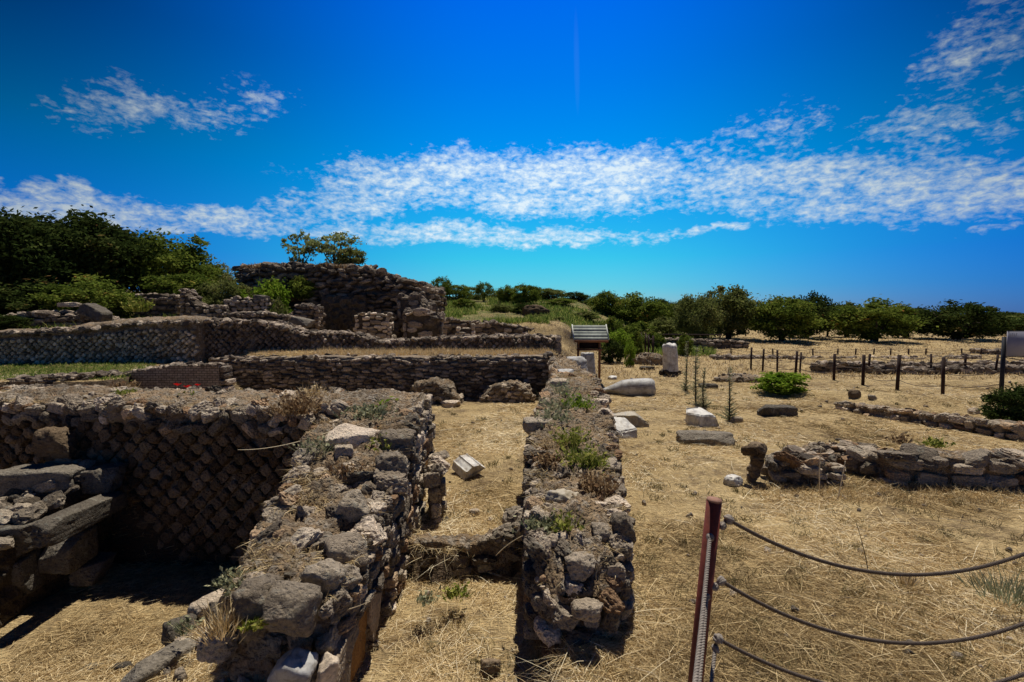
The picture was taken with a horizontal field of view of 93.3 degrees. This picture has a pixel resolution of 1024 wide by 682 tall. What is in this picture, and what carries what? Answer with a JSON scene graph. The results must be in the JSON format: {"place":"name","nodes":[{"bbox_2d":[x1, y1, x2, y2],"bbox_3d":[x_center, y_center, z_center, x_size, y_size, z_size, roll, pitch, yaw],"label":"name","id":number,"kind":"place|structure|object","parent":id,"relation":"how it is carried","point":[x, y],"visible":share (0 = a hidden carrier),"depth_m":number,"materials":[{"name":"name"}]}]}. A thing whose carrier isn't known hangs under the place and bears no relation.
{"place":"outdoors","nodes":[
{"label":"outdoors","id":0,"kind":"place"},
{"bbox_2d":[0,292,1023,681],"bbox_3d":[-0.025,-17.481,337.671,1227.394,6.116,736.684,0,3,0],"label":"ground","id":1,"kind":"structure","parent":0,"point":[132,540],"depth_m":4.23,"materials":[{"name":"plant"}]},
{"bbox_2d":[0,314,33,329],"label":"shrub","id":2,"kind":"object","parent":1,"relation":"on","point":[9,321],"visible":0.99,"depth_m":12.36,"materials":[{"name":"green plant"}]},
{"bbox_2d":[0,206,84,295],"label":"broad tree","id":3,"kind":"object","parent":1,"relation":"on","point":[13,226],"visible":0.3,"depth_m":15.76,"materials":[{"name":"green plant"}]},
{"bbox_2d":[0,274,89,314],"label":"shrub","id":4,"kind":"object","parent":1,"relation":"on","point":[9,303],"visible":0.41,"depth_m":14.30,"materials":[{"name":"green plant"}]},
{"bbox_2d":[0,458,111,627],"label":"rubble bank","id":5,"kind":"structure","parent":1,"relation":"on","point":[32,504],"depth_m":4.03,"materials":[{"name":"stone"}]},
{"bbox_2d":[0,463,85,496],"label":"stone block","id":6,"kind":"structure","parent":5,"relation":"on","point":[28,476],"depth_m":4.23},
{"bbox_2d":[31,426,77,459],"bbox_3d":[-4.259,0.956,4.511,0.300,0.319,0.256,-1,3,-17],"label":"stone","id":7,"kind":"object","parent":5,"relation":"on","point":[52,443],"visible":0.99,"depth_m":4.44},
{"bbox_2d":[37,525,97,574],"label":"stone block","id":8,"kind":"structure","parent":5,"relation":"on","point":[72,553],"depth_m":3.98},
{"bbox_2d":[30,490,127,547],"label":"stone slab","id":9,"kind":"structure","parent":8,"relation":"on","point":[60,526],"depth_m":3.92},
{"bbox_2d":[80,462,128,493],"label":"stone block","id":10,"kind":"structure","parent":9,"relation":"on","point":[105,478],"depth_m":4.37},
{"bbox_2d":[1,310,125,328],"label":"broken wall","id":11,"kind":"structure","parent":1,"relation":"on","point":[49,317],"depth_m":12.95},
{"bbox_2d":[77,303,112,321],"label":"loose stone","id":12,"kind":"object","parent":11,"relation":"on","point":[95,312],"visible":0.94,"depth_m":12.61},
{"bbox_2d":[6,370,122,384],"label":"rubble kerb","id":13,"kind":"structure","parent":1,"relation":"on","point":[35,378],"depth_m":8.37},
{"bbox_2d":[16,272,148,318],"bbox_3d":[-12.847,-1.291,14.855,3.310,1.717,3.240,0,3,0],"label":"shrub","id":14,"kind":"object","parent":1,"relation":"on","point":[92,289],"visible":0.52,"depth_m":14.33,"materials":[{"name":"green plant"}]},
{"bbox_2d":[0,204,170,297],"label":"broad tree","id":15,"kind":"object","parent":1,"relation":"on","point":[94,245],"visible":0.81,"depth_m":16.50,"materials":[{"name":"green plant"}]},
{"bbox_2d":[68,551,116,586],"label":"stone block","id":16,"kind":"structure","parent":1,"relation":"on","point":[93,571],"depth_m":4.15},
{"bbox_2d":[0,315,212,364],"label":"long wall","id":17,"kind":"structure","parent":1,"relation":"on","point":[160,339],"depth_m":11.22,"materials":[{"name":"grey stone"}]},
{"bbox_2d":[120,638,195,681],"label":"rim slab","id":18,"kind":"structure","parent":1,"relation":"on","point":[148,668],"depth_m":2.49,"materials":[{"name":"stone"}]},
{"bbox_2d":[135,293,181,317],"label":"broken wall","id":19,"kind":"structure","parent":1,"relation":"on","point":[166,303],"depth_m":15.17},
{"bbox_2d":[120,226,228,293],"bbox_3d":[-14.403,-3.019,19.914,5.115,3.148,4.514,0,3,0],"label":"green tree","id":20,"kind":"object","parent":1,"relation":"on","point":[182,258],"visible":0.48,"depth_m":19.28,"materials":[{"name":"green plant"}]},
{"bbox_2d":[136,271,216,300],"bbox_3d":[-11.587,-1.722,16.910,3.048,1.434,2.737,0,3,0],"label":"shrub","id":21,"kind":"object","parent":1,"relation":"on","point":[163,284],"visible":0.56,"depth_m":16.36,"materials":[{"name":"green plant"}]},
{"bbox_2d":[161,613,196,645],"bbox_3d":[-1.930,1.697,2.818,0.130,0.158,0.168,5,-1,33],"label":"rim slab","id":22,"kind":"object","parent":1,"relation":"on","point":[167,636],"depth_m":2.77,"materials":[{"name":"stone"}]},
{"bbox_2d":[123,361,235,389],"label":"brick wall","id":23,"kind":"structure","parent":1,"relation":"on","point":[193,373],"depth_m":8.95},
{"bbox_2d":[178,288,229,317],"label":"broken wall","id":24,"kind":"structure","parent":1,"relation":"on","point":[192,303],"depth_m":14.71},
{"bbox_2d":[187,588,223,625],"bbox_3d":[-1.861,1.682,3.095,0.130,0.160,0.416,4,-3,19],"label":"rim slab","id":25,"kind":"object","parent":1,"relation":"on","point":[194,607],"depth_m":2.95,"materials":[{"name":"stone"}]},
{"bbox_2d":[160,627,251,681],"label":"scattered rubble","id":26,"kind":"object","parent":1,"relation":"on","point":[180,674],"visible":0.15,"depth_m":2.43,"materials":[{"name":"stone"}]},
{"bbox_2d":[0,383,435,564],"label":"diamond masonry wall","id":27,"kind":"structure","parent":1,"relation":"on","point":[170,449],"depth_m":4.57,"materials":[{"name":"stone"}]},
{"bbox_2d":[263,387,336,417],"bbox_3d":[-1.912,0.515,4.354,0.706,0.262,0.630,2,4,28],"label":"dry weed","id":28,"kind":"object","parent":27,"relation":"on","point":[299,403],"visible":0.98,"depth_m":4.28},
{"bbox_2d":[194,270,252,304],"bbox_3d":[-9.860,-1.524,16.476,2.137,1.794,1.808,0,3,0],"label":"shrub","id":29,"kind":"object","parent":1,"relation":"on","point":[229,289],"visible":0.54,"depth_m":16.10,"materials":[{"name":"green plant"}]},
{"bbox_2d":[223,295,274,312],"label":"broken wall","id":30,"kind":"structure","parent":1,"relation":"on","point":[237,303],"depth_m":15.67,"materials":[{"name":"stone"}]},
{"bbox_2d":[203,317,313,362],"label":"corner wall","id":31,"kind":"structure","parent":1,"relation":"on","point":[230,336],"depth_m":11.54,"materials":[{"name":"stone"}]},
{"bbox_2d":[223,311,297,325],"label":"broken wall","id":32,"kind":"structure","parent":1,"relation":"on","point":[262,315],"depth_m":13.69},
{"bbox_2d":[235,276,292,312],"bbox_3d":[-8.519,-0.772,16.974,1.867,3.015,2.001,0,3,0],"label":"shrub","id":33,"kind":"object","parent":1,"relation":"on","point":[272,290],"visible":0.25,"depth_m":16.51,"materials":[{"name":"green plant"}]},
{"bbox_2d":[267,647,317,681],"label":"marble chunk","id":34,"kind":"object","parent":1,"relation":"on","point":[296,664],"visible":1,"depth_m":2.11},
{"bbox_2d":[289,303,326,330],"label":"broken wall","id":35,"kind":"structure","parent":1,"relation":"on","point":[312,311],"depth_m":15.71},
{"bbox_2d":[195,407,428,681],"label":"rubble wall","id":36,"kind":"structure","parent":1,"relation":"on","point":[345,635],"depth_m":2.85,"materials":[{"name":"stone"}]},
{"bbox_2d":[182,595,262,645],"bbox_3d":[-1.262,1.185,2.126,0.364,0.154,0.337,0,3,0],"label":"dry weed","id":37,"kind":"object","parent":36,"relation":"on","point":[218,623],"visible":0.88,"depth_m":2.09,"materials":[{"name":"plant"}]},
{"bbox_2d":[205,559,256,596],"bbox_3d":[-1.347,1.188,2.426,0.346,0.063,0.324,-1,3,-24],"label":"weed","id":38,"kind":"object","parent":36,"relation":"on","point":[227,582],"visible":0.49,"depth_m":2.40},
{"bbox_2d":[232,575,274,642],"bbox_3d":[-1.181,1.220,2.228,0.193,0.234,0.238,-3,4,-40],"label":"loose stone","id":39,"kind":"object","parent":36,"relation":"on","point":[249,595],"visible":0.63,"depth_m":2.15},
{"bbox_2d":[260,579,322,636],"bbox_3d":[-1.010,1.232,2.232,0.245,0.213,0.210,0,3,-6],"label":"loose stone","id":40,"kind":"object","parent":36,"relation":"on","point":[290,608],"visible":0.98,"depth_m":2.17,"materials":[{"name":"stone"}]},
{"bbox_2d":[0,369,642,607],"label":"wall top straw","id":41,"kind":"object","parent":36,"relation":"on","point":[255,557],"depth_m":3.10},
{"bbox_2d":[301,558,346,593],"bbox_3d":[-0.931,1.194,2.402,0.219,0.196,0.196,-1,3,-17],"label":"loose stone","id":42,"kind":"object","parent":36,"relation":"on","point":[329,573],"visible":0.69,"depth_m":2.34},
{"bbox_2d":[316,652,339,681],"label":"standing stone","id":43,"kind":"object","parent":36,"relation":"attached to","point":[328,668],"visible":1,"depth_m":2.15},
{"bbox_2d":[324,532,368,567],"bbox_3d":[-0.900,1.143,2.631,0.218,0.150,0.200,-2,4,-29],"label":"loose stone","id":44,"kind":"object","parent":36,"relation":"on","point":[344,547],"visible":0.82,"depth_m":2.59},
{"bbox_2d":[323,423,379,448],"bbox_3d":[-1.262,0.782,3.801,0.400,0.219,0.343,0,3,9],"label":"loose stone","id":45,"kind":"object","parent":36,"relation":"on","point":[355,436],"visible":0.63,"depth_m":3.70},
{"bbox_2d":[334,489,369,522],"bbox_3d":[-0.988,1.051,2.996,0.226,0.259,0.224,-1,3,-11],"label":"loose stone","id":46,"kind":"object","parent":36,"relation":"on","point":[352,506],"visible":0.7,"depth_m":2.91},
{"bbox_2d":[334,402,401,420],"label":"weed","id":47,"kind":"object","parent":36,"relation":"on","point":[366,412],"visible":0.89,"depth_m":4.19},
{"bbox_2d":[374,451,408,477],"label":"loose stone","id":48,"kind":"object","parent":36,"relation":"on","point":[394,461],"visible":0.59,"depth_m":3.40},
{"bbox_2d":[377,428,415,449],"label":"loose stone","id":49,"kind":"object","parent":36,"relation":"on","point":[405,437],"visible":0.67,"depth_m":3.69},
{"bbox_2d":[232,261,447,335],"bbox_3d":[-6.819,-1.386,20.177,7.903,3.594,5.294,0,3,0],"label":"masonry mound","id":50,"kind":"object","parent":1,"relation":"on","point":[343,296],"visible":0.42,"depth_m":18.09,"materials":[{"name":"stone"}]},
{"bbox_2d":[281,229,320,262],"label":"tree","id":51,"kind":"object","parent":50,"relation":"on","point":[304,250],"visible":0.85,"depth_m":19.07,"materials":[{"name":"green plant"}]},
{"bbox_2d":[286,275,318,300],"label":"shrub","id":52,"kind":"object","parent":50,"relation":"on","point":[294,288],"visible":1,"depth_m":17.76,"materials":[{"name":"green plant"}]},
{"bbox_2d":[303,231,366,263],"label":"tree","id":53,"kind":"object","parent":50,"relation":"on","point":[328,249],"visible":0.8,"depth_m":19.11,"materials":[{"name":"green plant"}]},
{"bbox_2d":[336,245,367,264],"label":"shrub","id":54,"kind":"object","parent":50,"relation":"on","point":[347,258],"visible":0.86,"depth_m":18.78,"materials":[{"name":"green plant"}]},
{"bbox_2d":[353,312,396,338],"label":"stone pier","id":55,"kind":"structure","parent":1,"relation":"on","point":[380,325],"depth_m":15.21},
{"bbox_2d":[208,351,553,399],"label":"terrace wall","id":56,"kind":"structure","parent":1,"relation":"on","point":[469,376],"depth_m":10.04,"materials":[{"name":"stone"}]},
{"bbox_2d":[397,292,437,337],"bbox_3d":[-3.319,-0.689,17.034,1.334,2.058,1.094,0,3,0],"label":"tower stub","id":57,"kind":"object","parent":1,"relation":"on","point":[413,300],"visible":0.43,"depth_m":16.56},
{"bbox_2d":[402,307,444,338],"bbox_3d":[-2.902,-0.344,15.817,1.403,1.516,1.061,0,3,0],"label":"tower stub","id":58,"kind":"object","parent":1,"relation":"on","point":[419,322],"visible":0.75,"depth_m":15.43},
{"bbox_2d":[308,329,561,353],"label":"wall","id":59,"kind":"structure","parent":1,"relation":"on","point":[349,339],"depth_m":11.57,"materials":[{"name":"stone"}]},
{"bbox_2d":[423,450,450,523],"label":"stone buttress","id":60,"kind":"structure","parent":1,"relation":"on","point":[434,480],"depth_m":4.08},
{"bbox_2d":[412,376,463,404],"bbox_3d":[-1.469,1.019,9.614,1.110,0.624,0.557,1,3,14],"label":"rubble heap","id":61,"kind":"object","parent":1,"relation":"on","point":[440,390],"visible":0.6,"depth_m":9.43,"materials":[{"name":"stone"}]},
{"bbox_2d":[408,505,523,578],"bbox_3d":[-0.261,1.546,3.705,1.048,0.606,0.352,-1,3,-12],"label":"stone step","id":62,"kind":"object","parent":1,"relation":"on","point":[489,545],"visible":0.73,"depth_m":3.63,"materials":[{"name":"stone"}]},
{"bbox_2d":[452,453,484,479],"bbox_3d":[-0.489,1.366,5.300,0.274,0.142,0.342,-24,20,-26],"label":"fluted fragment","id":63,"kind":"object","parent":1,"relation":"on","point":[466,466],"visible":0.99,"depth_m":5.22,"materials":[{"name":"white stone"}]},
{"bbox_2d":[443,317,533,335],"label":"retaining wall","id":64,"kind":"structure","parent":1,"relation":"on","point":[490,327],"depth_m":18.83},
{"bbox_2d":[477,380,535,402],"bbox_3d":[-0.107,1.044,9.841,1.243,0.525,0.598,1,3,10],"label":"rubble heap","id":65,"kind":"object","parent":1,"relation":"on","point":[515,391],"visible":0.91,"depth_m":9.62,"materials":[{"name":"stone"}]},
{"bbox_2d":[0,328,1023,681],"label":"dry straw","id":66,"kind":"object","parent":1,"relation":"on","point":[900,662],"visible":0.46,"depth_m":3.19,"materials":[{"name":"plant"}]},
{"bbox_2d":[0,295,1023,380],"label":"green grass","id":67,"kind":"structure","parent":1,"relation":"on","point":[459,312],"depth_m":20.99,"materials":[{"name":"plant"}]},
{"bbox_2d":[509,282,544,303],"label":"tree","id":68,"kind":"object","parent":1,"relation":"on","point":[531,291],"visible":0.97,"depth_m":32.45,"materials":[{"name":"green plant"}]},
{"bbox_2d":[522,354,635,659],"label":"rubble wall","id":69,"kind":"structure","parent":1,"relation":"on","point":[549,620],"depth_m":2.87,"materials":[{"name":"stone"}]},
{"bbox_2d":[512,513,559,533],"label":"weed","id":70,"kind":"object","parent":69,"relation":"on","point":[533,523],"visible":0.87,"depth_m":2.96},
{"bbox_2d":[548,423,591,448],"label":"weed","id":71,"kind":"object","parent":69,"relation":"on","point":[575,437],"visible":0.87,"depth_m":4.21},
{"bbox_2d":[564,551,596,581],"bbox_3d":[0.379,1.249,2.697,0.184,0.126,0.159,-1,3,-11],"label":"loose stone","id":72,"kind":"object","parent":69,"relation":"on","point":[580,566],"visible":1,"depth_m":2.64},
{"bbox_2d":[555,440,607,468],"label":"weed","id":73,"kind":"object","parent":69,"relation":"on","point":[575,458],"visible":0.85,"depth_m":3.79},
{"bbox_2d":[570,597,603,621],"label":"loose stone","id":74,"kind":"object","parent":69,"relation":"attached to","point":[587,609],"visible":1,"depth_m":2.48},
{"bbox_2d":[567,470,631,499],"bbox_3d":[0.604,0.976,3.397,0.393,0.184,0.471,-1,3,-23],"label":"dry weed","id":75,"kind":"object","parent":69,"relation":"on","point":[592,483],"visible":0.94,"depth_m":3.35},
{"bbox_2d":[609,511,635,544],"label":"loose stone","id":76,"kind":"object","parent":69,"relation":"on","point":[620,522],"visible":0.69,"depth_m":2.85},
{"bbox_2d":[570,324,608,378],"bbox_3d":[1.944,0.347,12.232,0.879,1.546,0.748,0,3,0],"label":"roofed information board","id":77,"kind":"object","parent":1,"relation":"on","point":[588,337],"visible":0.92,"depth_m":12.09,"materials":[{"name":"grey wood"}]},
{"bbox_2d":[584,290,623,314],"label":"tree","id":78,"kind":"object","parent":1,"relation":"on","point":[601,301],"visible":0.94,"depth_m":33.41,"materials":[{"name":"green plant"}]},
{"bbox_2d":[596,338,624,362],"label":"shrub","id":79,"kind":"object","parent":1,"relation":"on","point":[613,347],"visible":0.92,"depth_m":17.42,"materials":[{"name":"green plant"}]},
{"bbox_2d":[614,417,636,438],"bbox_3d":[1.558,1.258,6.942,0.458,0.286,0.353,0,3,0],"label":"marble block","id":80,"kind":"object","parent":1,"relation":"on","point":[625,428],"depth_m":6.88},
{"bbox_2d":[603,378,655,395],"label":"fallen column","id":81,"kind":"structure","parent":1,"relation":"on","point":[640,387],"depth_m":10.34,"materials":[{"name":"grey stone"}]},
{"bbox_2d":[604,291,669,324],"bbox_3d":[8.727,-2.247,34.123,4.914,2.819,4.944,0,3,0],"label":"tree","id":82,"kind":"object","parent":1,"relation":"on","point":[649,310],"visible":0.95,"depth_m":33.07,"materials":[{"name":"green plant"}]},
{"bbox_2d":[648,316,685,337],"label":"shrub","id":83,"kind":"object","parent":1,"relation":"on","point":[661,325],"visible":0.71,"depth_m":29.57,"materials":[{"name":"green plant"}]},
{"bbox_2d":[659,342,681,375],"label":"standing column","id":84,"kind":"structure","parent":1,"relation":"on","point":[670,358],"depth_m":13.79,"materials":[{"name":"white stone"}]},
{"bbox_2d":[670,293,729,338],"bbox_3d":[10.173,-1.258,27.121,3.001,2.978,3.002,-1,3,-14],"label":"tree","id":85,"kind":"object","parent":1,"relation":"on","point":[699,320],"visible":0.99,"depth_m":26.46,"materials":[{"name":"green plant"}]},
{"bbox_2d":[650,337,749,348],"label":"excavated wall","id":86,"kind":"structure","parent":1,"relation":"on","point":[719,343],"depth_m":23.77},
{"bbox_2d":[686,407,718,427],"bbox_3d":[3.009,1.216,7.679,0.481,0.290,0.345,0,3,0],"label":"marble block","id":87,"kind":"object","parent":1,"relation":"on","point":[700,417],"depth_m":7.55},
{"bbox_2d":[676,430,734,446],"bbox_3d":[2.656,1.343,6.639,0.773,0.197,0.319,0,3,7],"label":"stone slab","id":88,"kind":"object","parent":1,"relation":"on","point":[710,438],"depth_m":6.54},
{"bbox_2d":[410,350,1023,681],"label":"grass tufts","id":89,"kind":"object","parent":1,"relation":"on","point":[731,508],"visible":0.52,"depth_m":3.41,"materials":[{"name":"plant"}]},
{"bbox_2d":[424,378,1017,681],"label":"gravel","id":90,"kind":"structure","parent":1,"relation":"on","point":[794,609],"depth_m":3.53,"materials":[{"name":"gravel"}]},
{"bbox_2d":[697,283,768,338],"bbox_3d":[13.416,-1.742,29.815,4.448,3.688,4.860,0,3,0],"label":"tree","id":91,"kind":"object","parent":1,"relation":"on","point":[734,302],"visible":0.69,"depth_m":29.07,"materials":[{"name":"green plant"}]},
{"bbox_2d":[712,372,759,382],"bbox_3d":[5.903,1.022,12.583,1.339,0.410,0.714,0,3,0],"label":"earth hump","id":92,"kind":"object","parent":1,"relation":"on","point":[744,377],"visible":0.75,"depth_m":12.38,"materials":[{"name":"stone"}]},
{"bbox_2d":[741,441,767,482],"bbox_3d":[2.535,1.284,5.079,0.270,0.442,0.192,0,3,0],"label":"stone stump","id":93,"kind":"object","parent":1,"relation":"on","point":[755,451],"visible":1,"depth_m":5.02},
{"bbox_2d":[709,353,804,359],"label":"excavated wall","id":94,"kind":"structure","parent":1,"relation":"on","point":[729,356],"depth_m":18.79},
{"bbox_2d":[756,404,797,416],"bbox_3d":[4.571,1.217,8.355,0.638,0.219,0.300,0,3,3],"label":"stone slab","id":95,"kind":"object","parent":1,"relation":"on","point":[776,410],"depth_m":8.22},
{"bbox_2d":[750,371,811,395],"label":"green bush","id":96,"kind":"object","parent":1,"relation":"on","point":[786,383],"visible":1,"depth_m":10.41,"materials":[{"name":"green plant"}]},
{"bbox_2d":[741,294,829,340],"bbox_3d":[15.694,-1.294,27.943,4.719,2.863,4.408,1,3,22],"label":"tree","id":97,"kind":"object","parent":1,"relation":"on","point":[772,321],"visible":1,"depth_m":27.32,"materials":[{"name":"green plant"}]},
{"bbox_2d":[760,445,846,488],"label":"stone wall","id":98,"kind":"structure","parent":1,"relation":"on","point":[791,464],"depth_m":4.94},
{"bbox_2d":[781,290,843,337],"bbox_3d":[18.932,-1.633,30.886,3.835,3.279,3.969,0,3,0],"label":"tree","id":99,"kind":"object","parent":1,"relation":"on","point":[824,310],"visible":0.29,"depth_m":30.11,"materials":[{"name":"green plant"}]},
{"bbox_2d":[795,439,888,466],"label":"stone wall","id":100,"kind":"structure","parent":1,"relation":"on","point":[835,451],"depth_m":5.73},
{"bbox_2d":[688,496,1023,681],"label":"rope barrier","id":101,"kind":"object","parent":1,"relation":"on","point":[707,586],"visible":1,"depth_m":1.84,"materials":[{"name":"metal"}]},
{"bbox_2d":[826,297,938,340],"bbox_3d":[20.791,-1.257,27.796,4.870,2.901,4.960,2,4,27],"label":"tree","id":102,"kind":"object","parent":1,"relation":"on","point":[868,321],"visible":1,"depth_m":27.36,"materials":[{"name":"green plant"}]},
{"bbox_2d":[750,347,1023,394],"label":"rope fence","id":103,"kind":"object","parent":1,"relation":"on","point":[943,363],"visible":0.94,"depth_m":11.22,"materials":[{"name":"brown wood"}]},
{"bbox_2d":[776,350,1023,373],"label":"rope fence","id":104,"kind":"object","parent":1,"relation":"on","point":[965,361],"visible":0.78,"depth_m":14.79,"materials":[{"name":"brown wood"}]},
{"bbox_2d":[809,359,1023,372],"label":"excavated wall","id":105,"kind":"structure","parent":1,"relation":"on","point":[824,368],"depth_m":16.33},
{"bbox_2d":[834,400,1023,440],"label":"stone edging","id":106,"kind":"object","parent":1,"relation":"on","point":[1001,428],"visible":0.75,"depth_m":7.40,"materials":[{"name":"stone"}]},
{"bbox_2d":[840,443,1023,492],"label":"stone wall","id":107,"kind":"structure","parent":1,"relation":"on","point":[992,468],"depth_m":4.92,"materials":[{"name":"stone"}]},
{"bbox_2d":[865,362,1023,374],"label":"excavated wall","id":108,"kind":"structure","parent":1,"relation":"on","point":[977,368],"depth_m":14.41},
{"bbox_2d":[912,299,1018,339],"bbox_3d":[27.551,-1.261,30.000,5.388,2.737,5.102,0,3,0],"label":"tree","id":109,"kind":"object","parent":1,"relation":"on","point":[954,326],"visible":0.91,"depth_m":29.16,"materials":[{"name":"green plant"}]},
{"bbox_2d":[944,559,1023,607],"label":"weed","id":110,"kind":"object","parent":1,"relation":"on","point":[1016,596],"visible":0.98,"depth_m":2.80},
{"bbox_2d":[976,382,1023,421],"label":"dark bush","id":111,"kind":"object","parent":1,"relation":"on","point":[1012,407],"visible":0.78,"depth_m":7.51,"materials":[{"name":"green plant"}]},
{"bbox_2d":[999,331,1023,391],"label":"sign","id":112,"kind":"object","parent":1,"relation":"on","point":[1013,346],"visible":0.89,"depth_m":8.87,"materials":[{"name":"metal"}]},
{"bbox_3d":[-4.249,2.042,3.816,0.599,0.337,0.595,0,3,-6],"label":"stone block","id":113,"kind":"object","parent":1,"relation":"on","visible":0},
{"bbox_2d":[11,548,45,593],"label":"stone block","id":114,"kind":"structure","parent":113,"relation":"on","point":[27,578],"depth_m":3.83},
{"bbox_2d":[0,515,48,556],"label":"stone block","id":115,"kind":"object","parent":114,"relation":"on","point":[22,539],"depth_m":3.79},
{"bbox_2d":[0,0,1023,312],"label":"sky","id":116,"kind":"structure","parent":0,"point":[856,151],"materials":[{"name":"blue"}]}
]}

